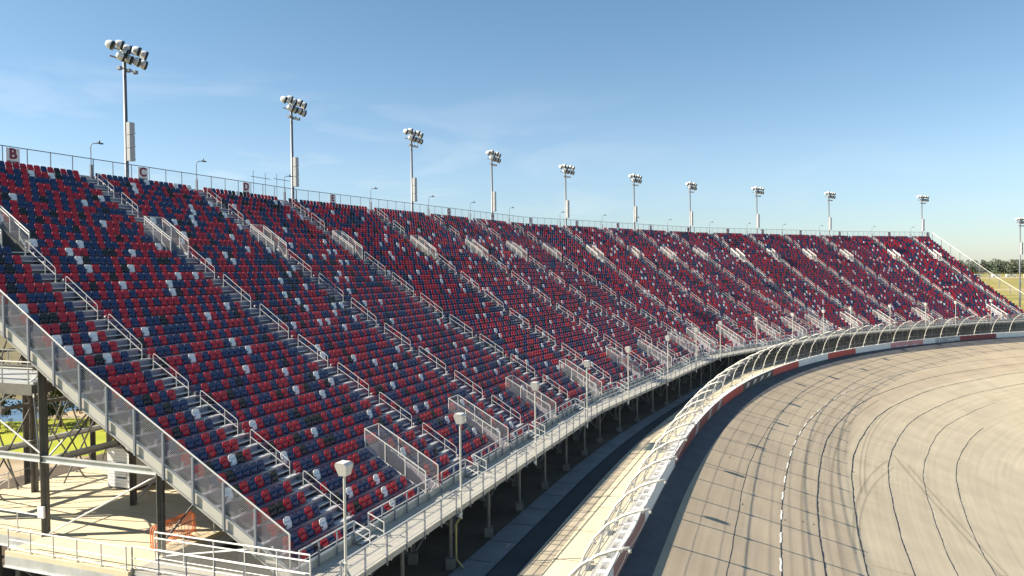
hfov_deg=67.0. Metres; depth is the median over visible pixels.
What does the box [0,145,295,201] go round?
top fence
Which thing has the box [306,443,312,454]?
stadium seat
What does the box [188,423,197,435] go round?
stadium seat
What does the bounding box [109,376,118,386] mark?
stadium seat
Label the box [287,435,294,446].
stadium seat
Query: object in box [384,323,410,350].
handrail
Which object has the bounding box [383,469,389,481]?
stadium seat
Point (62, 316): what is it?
stadium seat
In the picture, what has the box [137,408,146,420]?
stadium seat
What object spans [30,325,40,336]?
stadium seat
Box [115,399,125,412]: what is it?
stadium seat
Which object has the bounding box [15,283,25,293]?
stadium seat
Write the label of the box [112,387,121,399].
stadium seat
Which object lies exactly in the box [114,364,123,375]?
stadium seat
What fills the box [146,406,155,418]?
stadium seat
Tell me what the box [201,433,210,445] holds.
stadium seat
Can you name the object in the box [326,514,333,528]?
stadium seat
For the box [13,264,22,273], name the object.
stadium seat
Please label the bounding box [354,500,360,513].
stadium seat
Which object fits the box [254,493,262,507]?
stadium seat
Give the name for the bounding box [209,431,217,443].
stadium seat
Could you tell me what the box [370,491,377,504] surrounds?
stadium seat
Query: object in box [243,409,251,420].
stadium seat
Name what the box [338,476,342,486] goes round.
stadium seat
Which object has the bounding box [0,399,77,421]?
pond
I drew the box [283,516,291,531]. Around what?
stadium seat
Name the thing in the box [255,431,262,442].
stadium seat
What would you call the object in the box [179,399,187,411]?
stadium seat
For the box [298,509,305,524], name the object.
stadium seat
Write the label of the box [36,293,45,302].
stadium seat
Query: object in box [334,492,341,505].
stadium seat
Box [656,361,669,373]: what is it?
front rail
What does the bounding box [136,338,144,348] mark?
stadium seat
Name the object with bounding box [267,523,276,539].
stadium seat
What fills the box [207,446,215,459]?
stadium seat
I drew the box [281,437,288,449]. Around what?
stadium seat
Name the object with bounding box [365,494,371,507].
stadium seat
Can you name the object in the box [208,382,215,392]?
stadium seat
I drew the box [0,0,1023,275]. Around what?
sky
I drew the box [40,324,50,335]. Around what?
stadium seat
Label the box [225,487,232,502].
stadium seat
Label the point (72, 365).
stadium seat
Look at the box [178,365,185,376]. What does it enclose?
stadium seat
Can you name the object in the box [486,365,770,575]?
service road
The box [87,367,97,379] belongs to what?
stadium seat
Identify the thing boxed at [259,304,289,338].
handrail
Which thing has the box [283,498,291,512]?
stadium seat
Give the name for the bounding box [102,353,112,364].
stadium seat
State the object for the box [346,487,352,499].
stadium seat
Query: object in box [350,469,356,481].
stadium seat
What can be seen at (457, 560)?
conduit
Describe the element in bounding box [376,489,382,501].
stadium seat
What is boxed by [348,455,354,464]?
stadium seat
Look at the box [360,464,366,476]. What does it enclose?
stadium seat
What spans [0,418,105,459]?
lawn
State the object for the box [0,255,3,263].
stadium seat
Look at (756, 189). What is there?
floodlight pole
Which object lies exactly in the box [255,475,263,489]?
stadium seat
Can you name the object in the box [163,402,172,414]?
stadium seat
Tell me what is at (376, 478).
stadium seat
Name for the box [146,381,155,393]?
stadium seat
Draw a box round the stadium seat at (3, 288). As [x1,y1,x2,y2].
[0,284,6,293]
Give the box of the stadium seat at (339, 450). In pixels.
[335,446,342,457]
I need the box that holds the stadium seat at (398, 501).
[396,497,400,508]
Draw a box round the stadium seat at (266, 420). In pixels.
[262,416,269,427]
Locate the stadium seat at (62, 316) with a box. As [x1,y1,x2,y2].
[58,312,66,322]
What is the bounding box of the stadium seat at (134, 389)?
[129,384,139,396]
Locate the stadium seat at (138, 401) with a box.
[133,396,142,408]
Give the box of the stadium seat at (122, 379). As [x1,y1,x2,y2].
[117,375,127,386]
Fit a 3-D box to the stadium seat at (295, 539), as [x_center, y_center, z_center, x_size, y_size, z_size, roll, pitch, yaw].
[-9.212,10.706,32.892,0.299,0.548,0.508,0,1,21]
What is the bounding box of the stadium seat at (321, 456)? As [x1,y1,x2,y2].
[318,452,325,464]
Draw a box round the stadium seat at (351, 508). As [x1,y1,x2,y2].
[348,503,354,516]
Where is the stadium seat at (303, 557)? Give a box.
[297,549,307,564]
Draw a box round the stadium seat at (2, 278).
[0,274,5,282]
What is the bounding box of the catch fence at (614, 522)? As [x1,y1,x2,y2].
[568,313,1023,575]
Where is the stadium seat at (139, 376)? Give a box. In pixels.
[134,372,143,383]
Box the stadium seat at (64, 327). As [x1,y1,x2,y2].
[60,323,69,333]
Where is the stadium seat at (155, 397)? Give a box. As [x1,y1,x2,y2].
[151,393,159,404]
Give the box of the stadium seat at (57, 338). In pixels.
[51,335,61,346]
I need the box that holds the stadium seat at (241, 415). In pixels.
[237,411,244,422]
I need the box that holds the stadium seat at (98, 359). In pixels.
[94,354,103,365]
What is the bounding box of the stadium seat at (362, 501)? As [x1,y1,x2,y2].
[359,497,366,510]
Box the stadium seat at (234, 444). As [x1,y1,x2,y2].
[230,439,238,451]
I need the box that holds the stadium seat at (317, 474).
[313,469,320,481]
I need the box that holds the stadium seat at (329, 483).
[326,479,333,492]
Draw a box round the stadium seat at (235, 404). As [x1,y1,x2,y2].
[232,400,239,410]
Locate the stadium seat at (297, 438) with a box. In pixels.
[293,433,300,444]
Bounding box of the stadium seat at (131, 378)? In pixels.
[127,373,135,384]
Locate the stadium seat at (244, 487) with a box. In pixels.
[240,481,248,495]
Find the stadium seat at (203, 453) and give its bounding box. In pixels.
[198,448,207,461]
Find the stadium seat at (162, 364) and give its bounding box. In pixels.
[159,358,167,367]
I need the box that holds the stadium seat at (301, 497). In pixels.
[297,492,305,505]
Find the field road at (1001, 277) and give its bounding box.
[980,277,1023,278]
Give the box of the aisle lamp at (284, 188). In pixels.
[283,174,291,201]
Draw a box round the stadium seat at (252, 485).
[248,478,256,492]
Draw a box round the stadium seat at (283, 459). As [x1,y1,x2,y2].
[280,451,287,462]
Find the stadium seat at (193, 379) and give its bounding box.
[190,374,197,385]
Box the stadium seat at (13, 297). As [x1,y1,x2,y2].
[6,294,17,304]
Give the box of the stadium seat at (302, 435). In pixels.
[299,431,306,442]
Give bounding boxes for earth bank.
[0,409,88,478]
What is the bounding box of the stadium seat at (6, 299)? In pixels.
[0,294,7,303]
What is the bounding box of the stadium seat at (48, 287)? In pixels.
[43,283,52,292]
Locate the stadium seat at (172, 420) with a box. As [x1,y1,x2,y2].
[167,414,176,427]
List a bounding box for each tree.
[0,394,21,428]
[37,390,82,427]
[47,390,66,419]
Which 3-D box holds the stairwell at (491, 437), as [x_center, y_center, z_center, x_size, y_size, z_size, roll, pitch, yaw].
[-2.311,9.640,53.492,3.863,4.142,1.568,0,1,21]
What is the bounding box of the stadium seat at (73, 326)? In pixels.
[68,322,77,333]
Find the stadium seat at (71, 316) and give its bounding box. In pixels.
[66,312,75,322]
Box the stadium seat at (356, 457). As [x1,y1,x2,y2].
[353,453,359,464]
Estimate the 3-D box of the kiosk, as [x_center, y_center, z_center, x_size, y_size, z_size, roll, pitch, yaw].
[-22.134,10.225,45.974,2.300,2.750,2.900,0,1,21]
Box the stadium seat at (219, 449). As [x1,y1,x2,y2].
[215,443,223,456]
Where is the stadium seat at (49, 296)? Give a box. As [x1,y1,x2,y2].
[45,292,54,302]
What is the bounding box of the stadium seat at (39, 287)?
[34,283,43,292]
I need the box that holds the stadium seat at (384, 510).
[379,505,385,517]
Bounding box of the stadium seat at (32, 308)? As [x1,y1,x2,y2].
[28,303,37,314]
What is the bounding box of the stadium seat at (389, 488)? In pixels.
[386,484,392,496]
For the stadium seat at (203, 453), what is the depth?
35.23 m
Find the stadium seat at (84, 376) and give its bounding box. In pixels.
[81,369,88,379]
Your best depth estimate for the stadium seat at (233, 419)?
39.30 m
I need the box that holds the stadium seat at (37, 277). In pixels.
[33,273,41,282]
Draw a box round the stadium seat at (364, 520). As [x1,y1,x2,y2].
[362,514,367,526]
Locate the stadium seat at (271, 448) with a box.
[267,441,275,452]
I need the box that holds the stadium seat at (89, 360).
[85,355,94,366]
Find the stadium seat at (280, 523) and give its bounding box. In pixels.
[275,520,284,535]
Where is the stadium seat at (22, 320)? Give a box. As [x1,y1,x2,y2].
[19,315,26,325]
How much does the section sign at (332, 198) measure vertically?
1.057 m
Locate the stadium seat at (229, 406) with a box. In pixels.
[225,401,232,412]
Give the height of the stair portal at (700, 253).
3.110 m
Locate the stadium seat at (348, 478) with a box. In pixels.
[346,475,350,484]
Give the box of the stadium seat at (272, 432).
[268,428,275,439]
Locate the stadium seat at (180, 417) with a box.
[176,412,184,425]
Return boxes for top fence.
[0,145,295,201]
[296,189,520,219]
[523,217,685,231]
[694,227,846,234]
[848,231,929,235]
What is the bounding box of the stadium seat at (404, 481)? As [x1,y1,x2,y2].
[401,476,406,488]
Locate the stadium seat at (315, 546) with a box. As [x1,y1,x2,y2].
[313,542,321,555]
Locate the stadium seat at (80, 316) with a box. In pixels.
[75,311,84,321]
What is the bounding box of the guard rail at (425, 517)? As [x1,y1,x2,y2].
[339,398,602,575]
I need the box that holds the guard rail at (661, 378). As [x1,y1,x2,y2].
[602,349,719,410]
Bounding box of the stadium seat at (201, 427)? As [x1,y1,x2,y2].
[197,421,205,433]
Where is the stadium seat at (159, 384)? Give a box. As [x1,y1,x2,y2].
[155,380,163,391]
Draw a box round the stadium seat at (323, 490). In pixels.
[320,482,327,494]
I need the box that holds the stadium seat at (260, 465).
[256,459,264,472]
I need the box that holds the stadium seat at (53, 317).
[48,313,57,323]
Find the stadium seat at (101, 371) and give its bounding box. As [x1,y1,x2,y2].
[97,366,106,378]
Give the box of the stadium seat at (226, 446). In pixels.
[222,441,230,454]
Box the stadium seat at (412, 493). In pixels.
[409,489,415,500]
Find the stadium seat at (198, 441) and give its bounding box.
[193,435,202,448]
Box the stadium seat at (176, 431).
[172,427,181,438]
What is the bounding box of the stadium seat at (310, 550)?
[306,545,314,559]
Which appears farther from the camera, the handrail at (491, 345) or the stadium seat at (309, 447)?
the handrail at (491, 345)
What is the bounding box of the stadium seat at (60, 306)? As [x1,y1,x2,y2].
[55,302,64,312]
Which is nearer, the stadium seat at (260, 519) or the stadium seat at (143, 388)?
the stadium seat at (260, 519)
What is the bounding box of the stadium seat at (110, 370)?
[106,365,115,376]
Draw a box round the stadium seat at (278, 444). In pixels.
[274,439,281,451]
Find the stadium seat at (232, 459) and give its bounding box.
[228,454,236,467]
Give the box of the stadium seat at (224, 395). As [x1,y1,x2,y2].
[220,391,227,401]
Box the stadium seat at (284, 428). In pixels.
[281,424,288,435]
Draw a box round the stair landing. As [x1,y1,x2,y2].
[0,349,57,414]
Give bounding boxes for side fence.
[0,289,290,575]
[932,233,1023,293]
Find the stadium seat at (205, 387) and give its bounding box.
[201,383,208,394]
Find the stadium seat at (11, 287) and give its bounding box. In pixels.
[6,283,15,293]
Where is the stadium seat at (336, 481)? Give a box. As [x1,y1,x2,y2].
[332,477,339,489]
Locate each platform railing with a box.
[0,456,105,490]
[0,509,40,535]
[6,528,127,570]
[130,546,305,575]
[153,531,310,575]
[160,515,219,555]
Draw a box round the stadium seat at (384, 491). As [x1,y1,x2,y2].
[381,486,387,498]
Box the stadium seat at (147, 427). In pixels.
[140,420,150,433]
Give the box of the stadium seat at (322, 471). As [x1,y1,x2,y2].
[319,466,326,479]
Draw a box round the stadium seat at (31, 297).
[26,293,36,303]
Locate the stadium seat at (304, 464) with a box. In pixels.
[300,459,307,471]
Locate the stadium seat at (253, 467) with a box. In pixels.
[249,462,257,475]
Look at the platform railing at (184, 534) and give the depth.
35.50 m
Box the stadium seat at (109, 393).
[102,389,112,401]
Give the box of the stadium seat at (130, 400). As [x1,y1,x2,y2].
[124,397,134,410]
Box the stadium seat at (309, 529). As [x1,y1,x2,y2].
[305,524,313,539]
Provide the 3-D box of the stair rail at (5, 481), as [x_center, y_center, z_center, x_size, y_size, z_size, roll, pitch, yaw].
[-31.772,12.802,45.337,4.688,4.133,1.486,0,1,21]
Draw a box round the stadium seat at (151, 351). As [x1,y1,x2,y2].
[148,348,156,358]
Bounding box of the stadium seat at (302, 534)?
[298,528,306,543]
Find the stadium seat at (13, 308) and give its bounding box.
[7,304,18,315]
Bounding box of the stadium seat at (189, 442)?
[185,437,194,450]
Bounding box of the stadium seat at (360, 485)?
[357,481,363,494]
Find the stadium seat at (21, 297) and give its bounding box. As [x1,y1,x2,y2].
[17,293,26,303]
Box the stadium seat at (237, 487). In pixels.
[232,484,240,499]
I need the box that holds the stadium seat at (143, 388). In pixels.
[139,383,147,394]
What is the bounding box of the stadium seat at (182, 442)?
[176,440,185,453]
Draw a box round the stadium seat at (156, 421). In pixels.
[150,418,159,431]
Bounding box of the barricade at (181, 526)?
[155,513,195,547]
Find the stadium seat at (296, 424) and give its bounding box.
[293,420,300,431]
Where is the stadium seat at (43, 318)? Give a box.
[38,313,48,324]
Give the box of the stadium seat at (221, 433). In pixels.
[216,429,225,441]
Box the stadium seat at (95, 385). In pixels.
[89,379,100,391]
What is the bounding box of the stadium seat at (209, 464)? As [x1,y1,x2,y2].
[204,462,212,475]
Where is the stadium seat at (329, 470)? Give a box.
[325,464,332,476]
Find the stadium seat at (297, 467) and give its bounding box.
[293,461,301,473]
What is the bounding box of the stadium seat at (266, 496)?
[262,490,270,504]
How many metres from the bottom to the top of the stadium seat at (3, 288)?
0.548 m
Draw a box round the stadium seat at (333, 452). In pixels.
[330,448,336,459]
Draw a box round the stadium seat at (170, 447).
[167,442,177,455]
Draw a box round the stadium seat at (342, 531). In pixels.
[340,527,348,540]
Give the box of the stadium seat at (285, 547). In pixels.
[283,536,291,549]
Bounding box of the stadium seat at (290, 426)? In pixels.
[287,422,294,433]
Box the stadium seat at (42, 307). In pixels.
[36,303,46,313]
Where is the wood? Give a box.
[956,259,1023,273]
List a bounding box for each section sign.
[5,147,19,163]
[138,167,147,179]
[242,182,249,193]
[330,194,335,202]
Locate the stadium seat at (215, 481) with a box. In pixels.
[208,476,218,490]
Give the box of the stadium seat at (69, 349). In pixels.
[63,346,73,357]
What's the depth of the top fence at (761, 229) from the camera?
175.03 m
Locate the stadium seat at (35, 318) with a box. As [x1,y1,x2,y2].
[29,314,39,325]
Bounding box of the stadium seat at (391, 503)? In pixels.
[389,500,393,511]
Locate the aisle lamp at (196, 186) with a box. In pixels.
[195,159,206,190]
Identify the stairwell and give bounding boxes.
[364,423,438,492]
[448,395,508,448]
[506,375,555,419]
[559,358,601,396]
[606,347,643,378]
[638,339,671,366]
[668,331,697,355]
[686,327,714,351]
[716,324,743,346]
[754,320,779,340]
[782,316,806,335]
[806,314,827,332]
[841,311,861,329]
[873,309,894,326]
[912,307,933,323]
[988,304,1006,318]
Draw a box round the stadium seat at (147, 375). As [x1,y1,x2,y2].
[143,371,152,382]
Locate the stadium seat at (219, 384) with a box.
[214,380,222,391]
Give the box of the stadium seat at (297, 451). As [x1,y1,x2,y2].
[293,447,300,459]
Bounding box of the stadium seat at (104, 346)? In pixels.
[100,342,109,352]
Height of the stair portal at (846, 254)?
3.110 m
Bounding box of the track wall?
[589,331,1023,575]
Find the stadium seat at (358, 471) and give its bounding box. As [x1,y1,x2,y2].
[355,467,361,478]
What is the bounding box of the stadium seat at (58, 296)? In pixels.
[53,292,62,302]
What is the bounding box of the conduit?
[455,517,463,568]
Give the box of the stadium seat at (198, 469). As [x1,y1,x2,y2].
[195,464,204,478]
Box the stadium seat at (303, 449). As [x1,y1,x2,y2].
[300,445,306,456]
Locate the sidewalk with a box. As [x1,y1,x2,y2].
[449,330,1023,575]
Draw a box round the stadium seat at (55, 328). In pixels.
[50,324,59,334]
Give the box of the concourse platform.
[0,468,252,575]
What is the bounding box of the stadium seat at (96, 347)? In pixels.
[91,343,100,353]
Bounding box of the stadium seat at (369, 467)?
[366,462,372,473]
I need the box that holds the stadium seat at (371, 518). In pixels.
[367,511,374,522]
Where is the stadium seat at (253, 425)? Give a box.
[249,420,256,431]
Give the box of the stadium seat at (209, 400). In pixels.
[206,394,213,404]
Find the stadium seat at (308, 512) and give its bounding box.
[305,506,312,520]
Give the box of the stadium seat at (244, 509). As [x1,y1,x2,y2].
[238,499,247,514]
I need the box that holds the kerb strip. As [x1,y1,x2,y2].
[517,331,1022,575]
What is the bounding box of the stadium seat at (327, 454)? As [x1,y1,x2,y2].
[324,450,331,461]
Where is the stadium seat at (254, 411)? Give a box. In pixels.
[250,407,257,418]
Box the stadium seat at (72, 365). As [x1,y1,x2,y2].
[66,358,76,369]
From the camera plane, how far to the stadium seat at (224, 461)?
35.42 m
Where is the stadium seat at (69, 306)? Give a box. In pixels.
[64,302,73,311]
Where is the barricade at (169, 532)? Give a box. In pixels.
[150,511,192,548]
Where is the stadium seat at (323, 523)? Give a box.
[319,517,327,532]
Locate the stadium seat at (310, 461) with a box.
[306,457,313,469]
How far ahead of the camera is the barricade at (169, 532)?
35.86 m
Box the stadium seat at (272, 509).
[268,504,277,519]
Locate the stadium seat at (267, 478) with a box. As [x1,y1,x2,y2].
[263,473,270,486]
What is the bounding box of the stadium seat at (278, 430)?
[275,426,281,437]
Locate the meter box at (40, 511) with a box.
[37,506,44,518]
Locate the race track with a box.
[618,336,1023,575]
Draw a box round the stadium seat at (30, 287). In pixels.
[25,283,34,293]
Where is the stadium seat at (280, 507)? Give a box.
[276,501,284,515]
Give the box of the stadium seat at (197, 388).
[194,384,201,394]
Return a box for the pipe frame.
[251,174,286,194]
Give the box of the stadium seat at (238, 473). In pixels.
[234,467,242,481]
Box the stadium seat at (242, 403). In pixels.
[238,398,245,409]
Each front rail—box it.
[298,520,370,575]
[368,479,429,537]
[441,459,478,491]
[473,438,502,473]
[510,424,539,449]
[534,411,552,434]
[558,398,584,420]
[579,389,598,407]
[603,382,624,394]
[620,372,641,387]
[645,368,660,379]
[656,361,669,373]
[683,351,695,364]
[699,348,709,357]
[725,342,740,351]
[745,339,763,348]
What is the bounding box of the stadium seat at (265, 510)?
[261,508,269,523]
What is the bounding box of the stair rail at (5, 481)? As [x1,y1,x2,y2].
[0,472,9,491]
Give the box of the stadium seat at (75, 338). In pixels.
[70,333,80,344]
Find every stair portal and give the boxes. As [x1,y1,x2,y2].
[0,205,29,254]
[144,216,188,257]
[250,224,286,258]
[332,230,362,259]
[410,235,435,256]
[465,238,487,260]
[506,241,526,261]
[543,243,561,261]
[586,244,603,261]
[627,246,643,261]
[660,246,675,261]
[693,247,706,259]
[731,248,744,261]
[767,248,780,261]
[803,249,816,261]
[840,249,851,260]
[928,249,941,260]
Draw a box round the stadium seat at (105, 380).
[99,377,109,389]
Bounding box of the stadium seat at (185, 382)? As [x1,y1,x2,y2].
[182,375,190,385]
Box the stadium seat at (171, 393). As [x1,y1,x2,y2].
[166,389,175,401]
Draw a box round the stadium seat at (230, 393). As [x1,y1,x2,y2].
[226,389,234,400]
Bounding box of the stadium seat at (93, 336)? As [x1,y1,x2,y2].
[88,332,97,342]
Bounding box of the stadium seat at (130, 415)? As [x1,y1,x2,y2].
[127,410,137,422]
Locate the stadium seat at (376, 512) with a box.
[373,509,379,521]
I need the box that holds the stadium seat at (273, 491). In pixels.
[269,487,277,500]
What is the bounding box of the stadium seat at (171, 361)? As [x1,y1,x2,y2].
[166,357,174,367]
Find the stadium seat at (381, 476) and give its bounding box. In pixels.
[378,472,384,483]
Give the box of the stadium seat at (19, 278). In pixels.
[14,274,24,283]
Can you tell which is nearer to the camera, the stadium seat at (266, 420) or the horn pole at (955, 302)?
the stadium seat at (266, 420)
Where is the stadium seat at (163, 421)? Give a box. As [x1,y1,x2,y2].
[159,416,168,429]
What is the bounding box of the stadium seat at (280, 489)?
[276,484,284,497]
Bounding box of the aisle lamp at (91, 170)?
[89,140,103,178]
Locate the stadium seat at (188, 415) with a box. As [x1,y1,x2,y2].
[184,411,192,422]
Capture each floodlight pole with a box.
[105,40,148,178]
[280,96,306,199]
[403,128,423,212]
[486,150,500,213]
[559,164,574,224]
[629,174,641,229]
[686,182,696,231]
[751,186,763,233]
[824,192,835,234]
[917,195,928,235]
[1015,217,1023,307]
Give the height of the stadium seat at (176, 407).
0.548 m
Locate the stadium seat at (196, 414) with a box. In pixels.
[192,409,200,420]
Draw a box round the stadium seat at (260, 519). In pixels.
[252,511,261,526]
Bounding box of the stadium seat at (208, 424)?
[204,419,212,431]
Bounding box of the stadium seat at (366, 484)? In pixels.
[363,479,369,491]
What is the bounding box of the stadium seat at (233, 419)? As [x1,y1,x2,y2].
[230,412,237,423]
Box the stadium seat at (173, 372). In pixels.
[170,366,178,376]
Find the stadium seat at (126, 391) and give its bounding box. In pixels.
[121,386,130,398]
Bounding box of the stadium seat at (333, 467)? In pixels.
[331,462,336,474]
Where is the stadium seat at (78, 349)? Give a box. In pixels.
[73,345,82,356]
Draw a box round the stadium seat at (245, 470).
[241,465,250,478]
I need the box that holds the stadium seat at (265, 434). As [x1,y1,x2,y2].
[262,429,269,441]
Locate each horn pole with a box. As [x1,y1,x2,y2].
[334,460,353,575]
[453,412,466,518]
[530,381,539,464]
[583,360,590,427]
[625,347,631,404]
[665,336,670,385]
[694,328,698,372]
[718,321,722,360]
[791,313,794,346]
[821,310,825,341]
[848,307,852,336]
[954,301,956,327]
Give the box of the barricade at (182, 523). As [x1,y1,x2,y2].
[152,512,194,548]
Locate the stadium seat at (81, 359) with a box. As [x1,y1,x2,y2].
[76,356,85,368]
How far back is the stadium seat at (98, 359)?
38.12 m
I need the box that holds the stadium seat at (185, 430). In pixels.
[180,425,189,437]
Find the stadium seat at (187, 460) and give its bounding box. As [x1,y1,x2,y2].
[181,453,190,467]
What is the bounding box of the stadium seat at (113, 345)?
[109,341,117,351]
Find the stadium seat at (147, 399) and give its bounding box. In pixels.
[141,394,151,406]
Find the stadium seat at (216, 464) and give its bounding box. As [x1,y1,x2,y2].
[212,459,221,472]
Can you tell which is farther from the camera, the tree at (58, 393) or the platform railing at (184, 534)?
the tree at (58, 393)
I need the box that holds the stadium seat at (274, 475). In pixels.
[270,470,278,483]
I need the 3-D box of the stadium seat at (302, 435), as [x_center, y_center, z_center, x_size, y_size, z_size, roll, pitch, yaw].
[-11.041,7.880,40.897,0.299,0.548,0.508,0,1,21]
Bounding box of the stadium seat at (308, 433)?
[305,429,312,440]
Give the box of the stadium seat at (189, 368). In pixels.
[185,364,193,374]
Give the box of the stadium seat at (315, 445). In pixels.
[312,440,318,452]
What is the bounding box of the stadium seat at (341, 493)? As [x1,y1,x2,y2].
[340,490,347,502]
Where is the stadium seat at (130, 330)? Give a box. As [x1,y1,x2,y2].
[126,328,134,337]
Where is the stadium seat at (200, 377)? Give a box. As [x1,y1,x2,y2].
[197,373,204,383]
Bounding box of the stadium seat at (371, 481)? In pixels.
[368,476,374,488]
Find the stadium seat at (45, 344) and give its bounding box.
[41,336,52,347]
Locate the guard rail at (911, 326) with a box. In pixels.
[847,318,976,335]
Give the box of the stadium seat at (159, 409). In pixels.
[155,404,163,416]
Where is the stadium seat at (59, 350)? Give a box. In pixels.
[55,347,64,358]
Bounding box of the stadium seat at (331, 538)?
[327,534,335,547]
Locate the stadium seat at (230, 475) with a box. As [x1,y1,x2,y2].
[226,470,234,484]
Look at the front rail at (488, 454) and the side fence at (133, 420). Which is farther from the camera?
the front rail at (488, 454)
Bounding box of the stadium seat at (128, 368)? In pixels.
[123,363,132,373]
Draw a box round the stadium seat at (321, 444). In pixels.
[317,438,324,450]
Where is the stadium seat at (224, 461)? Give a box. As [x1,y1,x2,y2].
[220,456,228,470]
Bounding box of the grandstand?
[0,165,1023,575]
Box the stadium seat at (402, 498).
[399,494,405,505]
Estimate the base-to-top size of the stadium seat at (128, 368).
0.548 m
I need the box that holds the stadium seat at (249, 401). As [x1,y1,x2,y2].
[245,397,252,407]
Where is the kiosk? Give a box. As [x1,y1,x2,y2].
[107,445,155,488]
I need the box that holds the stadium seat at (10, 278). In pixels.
[5,274,14,283]
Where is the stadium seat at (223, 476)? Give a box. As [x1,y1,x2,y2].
[218,473,226,487]
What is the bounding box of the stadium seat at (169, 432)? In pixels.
[163,429,172,442]
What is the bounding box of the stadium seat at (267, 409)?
[263,404,270,415]
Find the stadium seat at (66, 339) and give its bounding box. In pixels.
[61,334,71,345]
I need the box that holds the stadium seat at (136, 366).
[131,361,140,372]
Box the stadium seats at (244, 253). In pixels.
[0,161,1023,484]
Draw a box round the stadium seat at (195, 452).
[190,450,199,464]
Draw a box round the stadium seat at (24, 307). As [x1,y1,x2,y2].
[18,304,28,314]
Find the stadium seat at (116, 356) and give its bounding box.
[111,352,120,363]
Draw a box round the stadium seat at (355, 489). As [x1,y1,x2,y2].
[352,484,358,497]
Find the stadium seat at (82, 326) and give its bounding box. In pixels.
[77,322,86,332]
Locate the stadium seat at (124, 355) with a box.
[119,351,128,362]
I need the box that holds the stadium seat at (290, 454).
[287,449,294,461]
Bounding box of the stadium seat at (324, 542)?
[320,537,328,551]
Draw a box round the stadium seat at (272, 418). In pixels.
[269,415,276,426]
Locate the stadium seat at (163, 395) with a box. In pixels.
[159,391,167,402]
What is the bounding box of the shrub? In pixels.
[0,418,15,431]
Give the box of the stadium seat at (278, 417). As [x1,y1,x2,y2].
[275,413,282,424]
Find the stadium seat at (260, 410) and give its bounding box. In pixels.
[257,406,264,416]
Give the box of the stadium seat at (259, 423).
[256,418,263,429]
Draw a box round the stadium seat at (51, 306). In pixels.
[47,302,55,312]
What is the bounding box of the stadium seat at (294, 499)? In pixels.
[290,495,298,509]
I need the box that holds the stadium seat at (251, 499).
[246,496,255,510]
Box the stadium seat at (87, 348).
[82,344,91,355]
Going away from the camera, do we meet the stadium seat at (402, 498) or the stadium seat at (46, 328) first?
the stadium seat at (46, 328)
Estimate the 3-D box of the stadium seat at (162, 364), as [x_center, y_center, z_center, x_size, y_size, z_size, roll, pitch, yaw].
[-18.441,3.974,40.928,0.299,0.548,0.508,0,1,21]
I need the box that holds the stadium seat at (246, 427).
[242,422,250,432]
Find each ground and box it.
[0,322,1022,575]
[0,334,342,400]
[150,272,1023,575]
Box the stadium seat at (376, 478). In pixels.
[373,474,379,486]
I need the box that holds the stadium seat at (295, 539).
[291,532,299,547]
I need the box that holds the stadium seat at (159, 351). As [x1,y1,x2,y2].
[155,347,163,357]
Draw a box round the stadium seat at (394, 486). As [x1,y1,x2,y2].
[391,481,397,493]
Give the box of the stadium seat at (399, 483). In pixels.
[396,479,402,490]
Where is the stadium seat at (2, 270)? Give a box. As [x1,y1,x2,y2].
[0,264,4,273]
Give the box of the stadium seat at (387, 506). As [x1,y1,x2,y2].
[384,502,390,514]
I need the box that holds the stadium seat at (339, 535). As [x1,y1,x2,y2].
[334,530,341,543]
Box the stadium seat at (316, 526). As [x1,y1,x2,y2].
[312,521,320,536]
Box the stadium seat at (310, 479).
[307,471,314,483]
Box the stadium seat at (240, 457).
[236,451,244,464]
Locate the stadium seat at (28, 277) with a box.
[23,273,33,283]
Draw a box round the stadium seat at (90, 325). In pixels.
[86,321,95,331]
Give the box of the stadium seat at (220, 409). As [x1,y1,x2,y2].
[218,403,225,413]
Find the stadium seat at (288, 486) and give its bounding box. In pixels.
[284,481,291,494]
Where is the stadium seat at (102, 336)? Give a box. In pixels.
[97,331,106,341]
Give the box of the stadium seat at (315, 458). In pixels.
[312,454,319,466]
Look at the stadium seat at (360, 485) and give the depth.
39.06 m
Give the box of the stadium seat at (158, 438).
[154,431,161,444]
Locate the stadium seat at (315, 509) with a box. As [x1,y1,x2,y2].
[311,503,319,517]
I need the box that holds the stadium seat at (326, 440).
[323,437,329,447]
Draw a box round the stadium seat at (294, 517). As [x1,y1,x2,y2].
[290,513,299,527]
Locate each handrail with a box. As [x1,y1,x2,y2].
[25,240,55,281]
[65,276,98,319]
[97,173,113,194]
[108,314,142,358]
[121,193,138,216]
[153,354,189,396]
[187,246,215,278]
[199,391,238,435]
[207,188,221,207]
[223,274,250,304]
[249,429,290,476]
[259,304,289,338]
[288,249,311,276]
[297,334,328,367]
[302,471,343,520]
[319,273,342,296]
[338,363,368,391]
[351,298,376,326]
[378,392,412,427]
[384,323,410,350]
[392,272,413,295]
[418,346,446,374]
[420,294,442,317]
[422,423,457,459]
[450,314,472,337]
[454,370,482,399]
[479,334,503,357]
[491,395,520,424]
[510,354,534,373]
[542,374,567,399]
[579,318,597,336]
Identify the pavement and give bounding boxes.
[540,350,839,575]
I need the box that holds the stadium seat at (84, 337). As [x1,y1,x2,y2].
[79,332,89,343]
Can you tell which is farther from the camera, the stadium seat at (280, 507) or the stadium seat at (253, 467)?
the stadium seat at (253, 467)
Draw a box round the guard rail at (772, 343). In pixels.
[721,330,841,358]
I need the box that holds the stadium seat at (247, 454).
[243,449,251,462]
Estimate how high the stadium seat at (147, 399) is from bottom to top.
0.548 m
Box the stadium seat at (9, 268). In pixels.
[4,264,13,273]
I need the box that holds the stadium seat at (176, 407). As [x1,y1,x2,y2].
[171,401,180,412]
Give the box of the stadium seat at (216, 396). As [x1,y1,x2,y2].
[212,392,220,403]
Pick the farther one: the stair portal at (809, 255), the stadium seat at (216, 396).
the stair portal at (809, 255)

